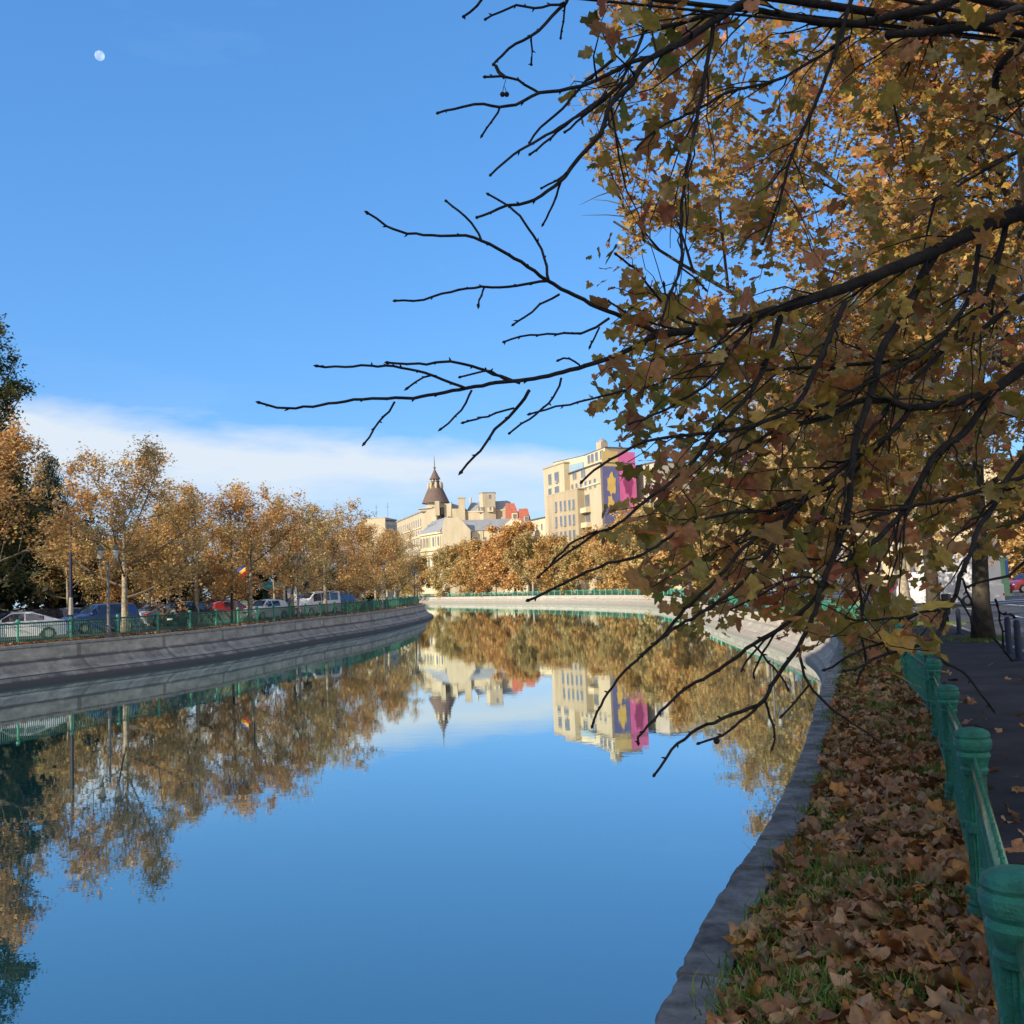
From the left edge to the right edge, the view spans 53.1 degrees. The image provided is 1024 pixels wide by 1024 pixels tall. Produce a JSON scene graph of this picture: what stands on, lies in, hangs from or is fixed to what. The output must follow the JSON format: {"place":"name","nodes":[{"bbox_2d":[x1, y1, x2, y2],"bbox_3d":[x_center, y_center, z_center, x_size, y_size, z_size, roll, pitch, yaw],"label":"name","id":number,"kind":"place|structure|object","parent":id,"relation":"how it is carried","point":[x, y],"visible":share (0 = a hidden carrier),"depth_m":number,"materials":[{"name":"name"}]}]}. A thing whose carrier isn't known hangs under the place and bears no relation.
{"place":"outdoors","nodes":[
{"label":"outdoors","id":0,"kind":"place"},
{"bbox_2d":[1,609,355,642],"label":"road","id":1,"kind":"structure","parent":0,"point":[167,627],"depth_m":61.01,"materials":[{"name":"asphalt"}]},
{"bbox_2d":[0,313,52,589],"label":"poplar tree","id":2,"kind":"object","parent":1,"relation":"on","point":[9,393],"visible":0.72,"depth_m":50.68,"materials":[{"name":"green plant"}]},
{"bbox_2d":[0,611,65,638],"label":"parked car","id":3,"kind":"object","parent":1,"relation":"on","point":[22,617],"visible":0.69,"depth_m":50.84,"materials":[{"name":"white paint"}]},
{"bbox_2d":[26,609,68,618],"bbox_3d":[-28.906,6.759,63.760,1.960,1.510,3.940,-4,-5,24],"label":"parked car","id":4,"kind":"object","parent":1,"relation":"on","point":[57,613],"visible":0.13,"depth_m":63.26,"materials":[{"name":"black paint"}]},
{"bbox_2d":[0,406,112,573],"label":"plane tree","id":5,"kind":"object","parent":1,"relation":"on","point":[86,503],"visible":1,"depth_m":47.69,"materials":[{"name":"orange plant"}]},
{"bbox_2d":[68,510,73,634],"bbox_3d":[-24.556,3.308,56.982,0.270,7.000,0.257,-2,-4,0],"label":"lamp pole","id":6,"kind":"object","parent":1,"relation":"on","point":[71,613],"visible":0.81,"depth_m":56.86,"materials":[{"name":"metal"}]},
{"bbox_2d":[60,603,140,633],"bbox_3d":[-24.129,6.186,59.778,2.100,1.690,4.440,-6,-5,38],"label":"parked car","id":7,"kind":"object","parent":1,"relation":"on","point":[92,611],"visible":0.45,"depth_m":59.13,"materials":[{"name":"blue paint"}]},
{"bbox_2d":[11,431,211,631],"bbox_3d":[-22.439,1.336,57.847,10.822,11.147,10.311,-2,-4,0],"label":"plane tree","id":8,"kind":"object","parent":1,"relation":"on","point":[152,453],"visible":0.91,"depth_m":58.01,"materials":[{"name":"brown plant"}]},
{"bbox_2d":[89,511,208,625],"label":"plane tree","id":9,"kind":"object","parent":1,"relation":"on","point":[116,587],"visible":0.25,"depth_m":71.05,"materials":[{"name":"brown plant"}]},
{"bbox_2d":[138,604,180,625],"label":"parked car","id":10,"kind":"object","parent":1,"relation":"on","point":[149,610],"visible":0.23,"depth_m":69.16,"materials":[{"name":"silver metal"}]},
{"bbox_2d":[104,493,216,604],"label":"plane tree","id":11,"kind":"object","parent":1,"relation":"on","point":[149,584],"visible":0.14,"depth_m":75.24,"materials":[{"name":"brown plant"}]},
{"bbox_2d":[161,601,219,626],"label":"parked car","id":12,"kind":"object","parent":1,"relation":"on","point":[191,606],"visible":0.41,"depth_m":66.73,"materials":[{"name":"black paint"}]},
{"bbox_2d":[119,474,269,611],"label":"plane tree","id":13,"kind":"object","parent":1,"relation":"on","point":[210,523],"visible":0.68,"depth_m":67.19,"materials":[{"name":"brown plant"}]},
{"bbox_2d":[170,517,265,618],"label":"plane tree","id":14,"kind":"object","parent":1,"relation":"on","point":[234,594],"visible":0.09,"depth_m":83.60,"materials":[{"name":"brown plant"}]},
{"bbox_2d":[208,601,246,617],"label":"parked car","id":15,"kind":"object","parent":1,"relation":"on","point":[225,605],"visible":0.23,"depth_m":82.76,"materials":[{"name":"red paint"}]},
{"bbox_2d":[194,479,314,622],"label":"plane tree","id":16,"kind":"object","parent":1,"relation":"on","point":[260,526],"visible":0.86,"depth_m":69.35,"materials":[{"name":"brown plant"}]},
{"bbox_2d":[241,599,287,619],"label":"parked car","id":17,"kind":"object","parent":1,"relation":"on","point":[267,603],"visible":0.38,"depth_m":76.22,"materials":[{"name":"white paint"}]},
{"bbox_2d":[237,534,305,598],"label":"plane tree","id":18,"kind":"object","parent":1,"relation":"on","point":[274,591],"visible":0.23,"depth_m":91.89,"materials":[{"name":"brown plant"}]},
{"bbox_2d":[233,488,347,616],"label":"plane tree","id":19,"kind":"object","parent":1,"relation":"on","point":[320,561],"visible":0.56,"depth_m":77.46,"materials":[{"name":"brown plant"}]},
{"bbox_2d":[294,591,340,615],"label":"parked car","id":20,"kind":"object","parent":1,"relation":"on","point":[332,597],"visible":0.37,"depth_m":85.76,"materials":[{"name":"white paint"}]},
{"bbox_2d":[279,496,386,613],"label":"plane tree","id":21,"kind":"object","parent":1,"relation":"on","point":[351,577],"visible":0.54,"depth_m":86.03,"materials":[{"name":"brown plant"}]},
{"bbox_2d":[340,594,355,609],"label":"parked car","id":22,"kind":"object","parent":1,"relation":"on","point":[344,598],"visible":0.2,"depth_m":95.02,"materials":[{"name":"blue paint"}]},
{"bbox_2d":[301,516,399,599],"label":"plane tree","id":23,"kind":"object","parent":1,"relation":"on","point":[358,541],"visible":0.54,"depth_m":95.38,"materials":[{"name":"brown plant"}]},
{"bbox_2d":[335,523,419,601],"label":"plane tree","id":24,"kind":"object","parent":1,"relation":"on","point":[378,545],"visible":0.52,"depth_m":106.60,"materials":[{"name":"brown plant"}]},
{"bbox_2d":[356,530,422,599],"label":"plane tree","id":25,"kind":"object","parent":1,"relation":"on","point":[398,546],"visible":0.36,"depth_m":114.76,"materials":[{"name":"brown plant"}]},
{"bbox_2d":[376,534,428,598],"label":"plane tree","id":26,"kind":"object","parent":1,"relation":"on","point":[409,582],"visible":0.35,"depth_m":126.94,"materials":[{"name":"brown plant"}]},
{"bbox_2d":[0,602,820,1023],"bbox_3d":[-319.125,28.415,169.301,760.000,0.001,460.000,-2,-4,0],"label":"water","id":27,"kind":"structure","parent":0,"point":[456,814],"depth_m":14.84,"materials":[{"name":"liquid"}]},
{"bbox_2d":[0,604,433,688],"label":"canal wall","id":28,"kind":"structure","parent":27,"relation":"in","point":[27,664],"depth_m":53.20,"materials":[{"name":"concrete"}]},
{"bbox_2d":[244,595,844,1023],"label":"canal wall","id":29,"kind":"structure","parent":27,"relation":"in","point":[678,1005],"depth_m":8.12,"materials":[{"name":"concrete"}]},
{"bbox_2d":[4,576,843,610],"bbox_3d":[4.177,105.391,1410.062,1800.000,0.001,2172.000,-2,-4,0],"label":"ground","id":30,"kind":"structure","parent":0,"point":[407,596],"depth_m":520.40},
{"bbox_2d":[359,502,396,596],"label":"apartment building","id":31,"kind":"structure","parent":30,"relation":"on","point":[388,526],"depth_m":421.22,"materials":[{"name":"beige concrete"}]},
{"bbox_2d":[361,507,396,596],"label":"apartment building","id":32,"kind":"structure","parent":30,"relation":"on","point":[381,522],"depth_m":419.52,"materials":[{"name":"paint"}]},
{"bbox_2d":[396,458,518,595],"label":"domed building","id":33,"kind":"structure","parent":30,"relation":"on","point":[437,503],"depth_m":355.56,"materials":[{"name":"stone"}]},
{"bbox_2d":[418,516,529,595],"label":"corner house","id":34,"kind":"structure","parent":30,"relation":"on","point":[455,530],"depth_m":324.12,"materials":[{"name":"stone"}]},
{"bbox_2d":[505,503,518,518],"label":"red roofed house","id":35,"kind":"structure","parent":30,"relation":"on","point":[511,512],"depth_m":346.81,"materials":[{"name":"tile"}]},
{"bbox_2d":[519,508,531,590],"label":"red roofed house","id":36,"kind":"structure","parent":30,"relation":"on","point":[524,515],"depth_m":339.40,"materials":[{"name":"tile"}]},
{"bbox_2d":[0,0,1023,607],"label":"sky","id":37,"kind":"structure","parent":0,"point":[187,187],"materials":[{"name":"blue"}]},
{"bbox_2d":[526,580,884,592],"bbox_3d":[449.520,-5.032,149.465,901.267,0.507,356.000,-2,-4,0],"label":"ground","id":38,"kind":"structure","parent":0,"point":[841,582],"depth_m":228.99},
{"bbox_2d":[531,517,545,590],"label":"house","id":39,"kind":"structure","parent":38,"relation":"on","point":[540,522],"depth_m":323.54,"materials":[{"name":"paint"}]},
{"bbox_2d":[542,438,634,594],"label":"apartment building","id":40,"kind":"structure","parent":38,"relation":"on","point":[573,506],"depth_m":228.05,"materials":[{"name":"beige concrete"}]},
{"bbox_2d":[601,451,636,526],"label":"advertising banner","id":41,"kind":"object","parent":40,"relation":"attached to","point":[613,493],"visible":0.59,"depth_m":217.42,"materials":[{"name":"multicoloured fabric"}]},
{"bbox_2d":[635,461,706,588],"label":"apartment building","id":42,"kind":"structure","parent":38,"relation":"on","point":[641,482],"depth_m":221.35,"materials":[{"name":"beige concrete"}]},
{"bbox_2d":[862,491,958,571],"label":"plane tree","id":43,"kind":"object","parent":38,"relation":"on","point":[908,565],"visible":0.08,"depth_m":129.41,"materials":[{"name":"brown plant"}]},
{"bbox_2d":[843,458,1020,582],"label":"apartment building","id":44,"kind":"structure","parent":38,"relation":"on","point":[884,567],"depth_m":173.87,"materials":[{"name":"paint"}]},
{"bbox_2d":[986,458,1023,580],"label":"plane tree","id":45,"kind":"object","parent":38,"relation":"on","point":[1010,544],"visible":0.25,"depth_m":103.73,"materials":[{"name":"orange plant"}]},
{"bbox_2d":[451,594,993,1023],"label":"verge","id":46,"kind":"structure","parent":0,"point":[771,885],"depth_m":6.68,"materials":[{"name":"plant"}]},
{"bbox_2d":[396,588,718,600],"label":"metal fence","id":47,"kind":"object","parent":46,"relation":"on","point":[577,592],"visible":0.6,"depth_m":194.26,"materials":[{"name":"metal"}]},
{"bbox_2d":[706,610,999,1023],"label":"fallen leaves","id":48,"kind":"object","parent":46,"relation":"on","point":[964,956],"visible":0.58,"depth_m":5.83,"materials":[{"name":"plant"}]},
{"bbox_2d":[723,591,1023,1023],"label":"metal fence","id":49,"kind":"object","parent":46,"relation":"on","point":[994,889],"visible":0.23,"depth_m":4.98,"materials":[{"name":"metal"}]},
{"bbox_2d":[437,593,1023,864],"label":"pavement","id":50,"kind":"structure","parent":0,"point":[1002,695],"depth_m":15.10,"materials":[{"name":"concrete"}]},
{"bbox_2d":[383,559,406,597],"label":"plane tree","id":51,"kind":"object","parent":50,"relation":"on","point":[403,594],"visible":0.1,"depth_m":299.02,"materials":[{"name":"brown plant"}]},
{"bbox_2d":[395,555,432,597],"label":"plane tree","id":52,"kind":"object","parent":50,"relation":"on","point":[424,578],"visible":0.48,"depth_m":290.18,"materials":[{"name":"brown plant"}]},
{"bbox_2d":[425,545,461,599],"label":"plane tree","id":53,"kind":"object","parent":50,"relation":"on","point":[437,581],"visible":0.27,"depth_m":279.23,"materials":[{"name":"orange plant"}]},
{"bbox_2d":[435,543,480,595],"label":"plane tree","id":54,"kind":"object","parent":50,"relation":"on","point":[445,571],"visible":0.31,"depth_m":270.35,"materials":[{"name":"orange plant"}]},
{"bbox_2d":[445,537,493,594],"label":"plane tree","id":55,"kind":"object","parent":50,"relation":"on","point":[461,565],"visible":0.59,"depth_m":256.38,"materials":[{"name":"orange plant"}]},
{"bbox_2d":[464,533,518,594],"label":"plane tree","id":56,"kind":"object","parent":50,"relation":"on","point":[486,552],"visible":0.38,"depth_m":241.30,"materials":[{"name":"orange plant"}]},
{"bbox_2d":[476,518,539,594],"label":"plane tree","id":57,"kind":"object","parent":50,"relation":"on","point":[502,542],"visible":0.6,"depth_m":230.03,"materials":[{"name":"orange plant"}]},
{"bbox_2d":[500,530,558,594],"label":"plane tree","id":58,"kind":"object","parent":50,"relation":"on","point":[525,545],"visible":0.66,"depth_m":220.51,"materials":[{"name":"orange plant"}]},
{"bbox_2d":[523,531,579,593],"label":"plane tree","id":59,"kind":"object","parent":50,"relation":"on","point":[535,563],"visible":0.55,"depth_m":206.50,"materials":[{"name":"orange plant"}]},
{"bbox_2d":[545,535,596,594],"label":"plane tree","id":60,"kind":"object","parent":50,"relation":"on","point":[564,561],"visible":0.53,"depth_m":196.43,"materials":[{"name":"orange plant"}]},
{"bbox_2d":[562,525,615,593],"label":"plane tree","id":61,"kind":"object","parent":50,"relation":"on","point":[586,564],"visible":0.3,"depth_m":186.15,"materials":[{"name":"orange plant"}]},
{"bbox_2d":[589,519,636,593],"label":"plane tree","id":62,"kind":"object","parent":50,"relation":"on","point":[601,571],"visible":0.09,"depth_m":177.63,"materials":[{"name":"orange plant"}]},
{"bbox_2d":[587,499,661,593],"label":"plane tree","id":63,"kind":"object","parent":50,"relation":"on","point":[620,581],"visible":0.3,"depth_m":163.66,"materials":[{"name":"orange plant"}]},
{"bbox_2d":[255,0,1023,776],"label":"plane tree","id":64,"kind":"object","parent":50,"relation":"on","point":[857,462],"visible":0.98,"depth_m":6.48,"materials":[{"name":"brown plant"}]},
{"bbox_2d":[619,502,699,598],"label":"plane tree","id":65,"kind":"object","parent":50,"relation":"on","point":[636,562],"visible":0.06,"depth_m":149.90,"materials":[{"name":"orange plant"}]},
{"bbox_2d":[635,489,734,590],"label":"plane tree","id":66,"kind":"object","parent":50,"relation":"on","point":[680,560],"visible":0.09,"depth_m":130.34,"materials":[{"name":"orange plant"}]},
{"bbox_2d":[685,467,780,583],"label":"plane tree","id":67,"kind":"object","parent":50,"relation":"on","point":[716,526],"visible":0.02,"depth_m":106.78,"materials":[{"name":"orange plant"}]},
{"bbox_2d":[688,448,825,575],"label":"plane tree","id":68,"kind":"object","parent":50,"relation":"on","point":[751,546],"visible":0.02,"depth_m":95.19,"materials":[{"name":"orange plant"}]},
{"bbox_2d":[705,456,842,584],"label":"plane tree","id":69,"kind":"object","parent":50,"relation":"on","point":[715,528],"visible":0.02,"depth_m":83.44,"materials":[{"name":"orange plant"}]},
{"bbox_2d":[720,398,865,582],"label":"plane tree","id":70,"kind":"object","parent":50,"relation":"on","point":[754,498],"visible":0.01,"depth_m":71.22,"materials":[{"name":"orange plant"}]},
{"bbox_2d":[568,0,1023,497],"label":"plane tree","id":71,"kind":"object","parent":50,"relation":"on","point":[894,203],"visible":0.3,"depth_m":21.74,"materials":[{"name":"orange plant"}]},
{"bbox_2d":[742,414,943,605],"bbox_3d":[19.894,-1.291,60.764,12.742,14.172,12.727,-3,-4,13],"label":"plane tree","id":72,"kind":"object","parent":50,"relation":"on","point":[771,463],"visible":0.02,"depth_m":61.11,"materials":[{"name":"orange plant"}]},
{"bbox_2d":[755,325,1023,613],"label":"plane tree","id":73,"kind":"object","parent":50,"relation":"on","point":[904,586],"visible":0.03,"depth_m":49.78,"materials":[{"name":"orange plant"}]},
{"bbox_2d":[763,180,1023,641],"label":"plane tree","id":74,"kind":"object","parent":50,"relation":"on","point":[981,594],"visible":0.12,"depth_m":29.63,"materials":[{"name":"orange plant"}]},
{"bbox_2d":[770,265,1023,623],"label":"plane tree","id":75,"kind":"object","parent":50,"relation":"on","point":[930,596],"visible":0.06,"depth_m":39.05,"materials":[{"name":"orange plant"}]},
{"bbox_2d":[955,608,963,633],"bbox_3d":[14.300,3.497,32.791,0.280,0.830,0.273,-2,-4,0],"label":"bollard","id":76,"kind":"object","parent":50,"relation":"on","point":[958,622],"visible":1,"depth_m":32.74,"materials":[{"name":"paint"}]},
{"bbox_2d":[908,621,1023,642],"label":"grass","id":77,"kind":"structure","parent":50,"relation":"on","point":[969,637],"depth_m":29.72,"materials":[{"name":"plant"}]},
{"bbox_2d":[918,626,1023,862],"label":"fallen leaves","id":78,"kind":"object","parent":50,"relation":"on","point":[1017,844],"visible":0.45,"depth_m":8.74,"materials":[{"name":"plant"}]},
{"bbox_2d":[1003,617,1014,653],"bbox_3d":[11.977,2.974,24.714,0.280,0.890,0.273,-2,-4,0],"label":"bollard","id":79,"kind":"object","parent":50,"relation":"on","point":[1008,637],"visible":0.88,"depth_m":24.66,"materials":[{"name":"metal"}]},
{"bbox_2d":[1013,619,1023,660],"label":"bollard","id":80,"kind":"object","parent":50,"relation":"on","point":[1017,640],"visible":0.98,"depth_m":22.67,"materials":[{"name":"metal"}]},
{"bbox_2d":[487,591,1023,648],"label":"road","id":81,"kind":"structure","parent":0,"point":[1014,608],"depth_m":51.34,"materials":[{"name":"asphalt"}]},
{"bbox_2d":[802,0,1023,290],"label":"plane tree","id":82,"kind":"object","parent":81,"relation":"on","point":[973,111],"visible":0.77,"depth_m":8.07,"materials":[{"name":"orange plant"}]},
{"bbox_2d":[893,555,1004,605],"bbox_3d":[26.150,4.145,61.787,2.400,2.995,6.240,1,-5,-37],"label":"delivery truck","id":83,"kind":"object","parent":81,"relation":"on","point":[995,586],"visible":0.27,"depth_m":60.00,"materials":[{"name":"white paint"}]},
{"bbox_2d":[500,587,1023,593],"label":"pavement","id":84,"kind":"structure","parent":0,"point":[1012,592],"depth_m":99.92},
{"bbox_2d":[1000,555,1009,595],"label":"advertising pillar","id":85,"kind":"structure","parent":84,"relation":"on","point":[1004,566],"depth_m":71.44,"materials":[{"name":"paint"}]},
{"bbox_2d":[1009,573,1023,592],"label":"parked car","id":86,"kind":"object","parent":84,"relation":"on","point":[1016,582],"visible":0.68,"depth_m":78.78,"materials":[{"name":"red paint"}]},
{"bbox_3d":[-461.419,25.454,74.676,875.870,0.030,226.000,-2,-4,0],"label":"ground","id":87,"kind":"structure","parent":0,"visible":0},
{"bbox_2d":[0,483,54,609],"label":"park tree","id":88,"kind":"object","parent":87,"relation":"on","point":[31,559],"visible":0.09,"depth_m":76.46,"materials":[{"name":"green plant"}]},
{"bbox_2d":[0,467,56,616],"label":"park tree","id":89,"kind":"object","parent":87,"relation":"on","point":[19,592],"visible":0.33,"depth_m":58.89,"materials":[{"name":"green plant"}]},
{"bbox_2d":[0,513,84,609],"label":"park tree","id":90,"kind":"object","parent":87,"relation":"on","point":[56,572],"visible":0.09,"depth_m":82.98,"materials":[{"name":"orange plant"}]},
{"bbox_2d":[2,494,103,609],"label":"park tree","id":91,"kind":"object","parent":87,"relation":"on","point":[77,596],"visible":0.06,"depth_m":88.11,"materials":[{"name":"orange plant"}]},
{"bbox_2d":[29,452,90,608],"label":"weeping conifer","id":92,"kind":"object","parent":87,"relation":"on","point":[49,470],"visible":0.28,"depth_m":86.21,"materials":[{"name":"green plant"}]},
{"bbox_2d":[0,510,130,607],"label":"plane tree","id":93,"kind":"object","parent":87,"relation":"on","point":[86,587],"visible":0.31,"depth_m":69.95,"materials":[{"name":"orange plant"}]},
{"bbox_2d":[36,497,128,606],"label":"park tree","id":94,"kind":"object","parent":87,"relation":"on","point":[88,521],"visible":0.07,"depth_m":92.84,"materials":[{"name":"orange plant"}]},
{"bbox_2d":[73,528,147,605],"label":"park tree","id":95,"kind":"object","parent":87,"relation":"on","point":[128,583],"visible":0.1,"depth_m":95.57,"materials":[{"name":"orange plant"}]},
{"bbox_2d":[106,535,202,604],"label":"park tree","id":96,"kind":"object","parent":87,"relation":"on","point":[177,596],"visible":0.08,"depth_m":100.07,"materials":[{"name":"orange plant"}]},
{"bbox_2d":[178,557,228,603],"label":"park tree","id":97,"kind":"object","parent":87,"relation":"on","point":[202,598],"visible":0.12,"depth_m":102.59,"materials":[{"name":"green plant"}]},
{"bbox_2d":[220,551,270,602],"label":"park tree","id":98,"kind":"object","parent":87,"relation":"on","point":[258,595],"visible":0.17,"depth_m":110.99,"materials":[{"name":"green plant"}]},
{"bbox_2d":[259,582,286,600],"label":"kiosk","id":99,"kind":"object","parent":87,"relation":"on","point":[268,585],"visible":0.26,"depth_m":110.54,"materials":[{"name":"teal glass"}]},
{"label":"verge","id":100,"kind":"structure","parent":0,"visible":0},
{"bbox_2d":[95,544,119,637],"bbox_3d":[-19.678,3.858,49.909,1.150,4.623,0.419,-2,-4,-10],"label":"street lamp","id":101,"kind":"object","parent":100,"relation":"on","point":[100,549],"visible":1,"depth_m":49.88,"materials":[{"name":"grey metal"}]},
{"bbox_2d":[0,595,417,643],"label":"metal fence","id":102,"kind":"object","parent":100,"relation":"on","point":[196,619],"visible":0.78,"depth_m":58.12,"materials":[{"name":"metal"}]},
{"bbox_2d":[0,603,422,646],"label":"fallen leaves","id":103,"kind":"object","parent":100,"relation":"on","point":[104,636],"visible":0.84,"depth_m":54.90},
{"bbox_2d":[291,555,302,618],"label":"street lamp","id":104,"kind":"object","parent":100,"relation":"on","point":[294,562],"visible":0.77,"depth_m":72.71,"materials":[{"name":"grey metal"}]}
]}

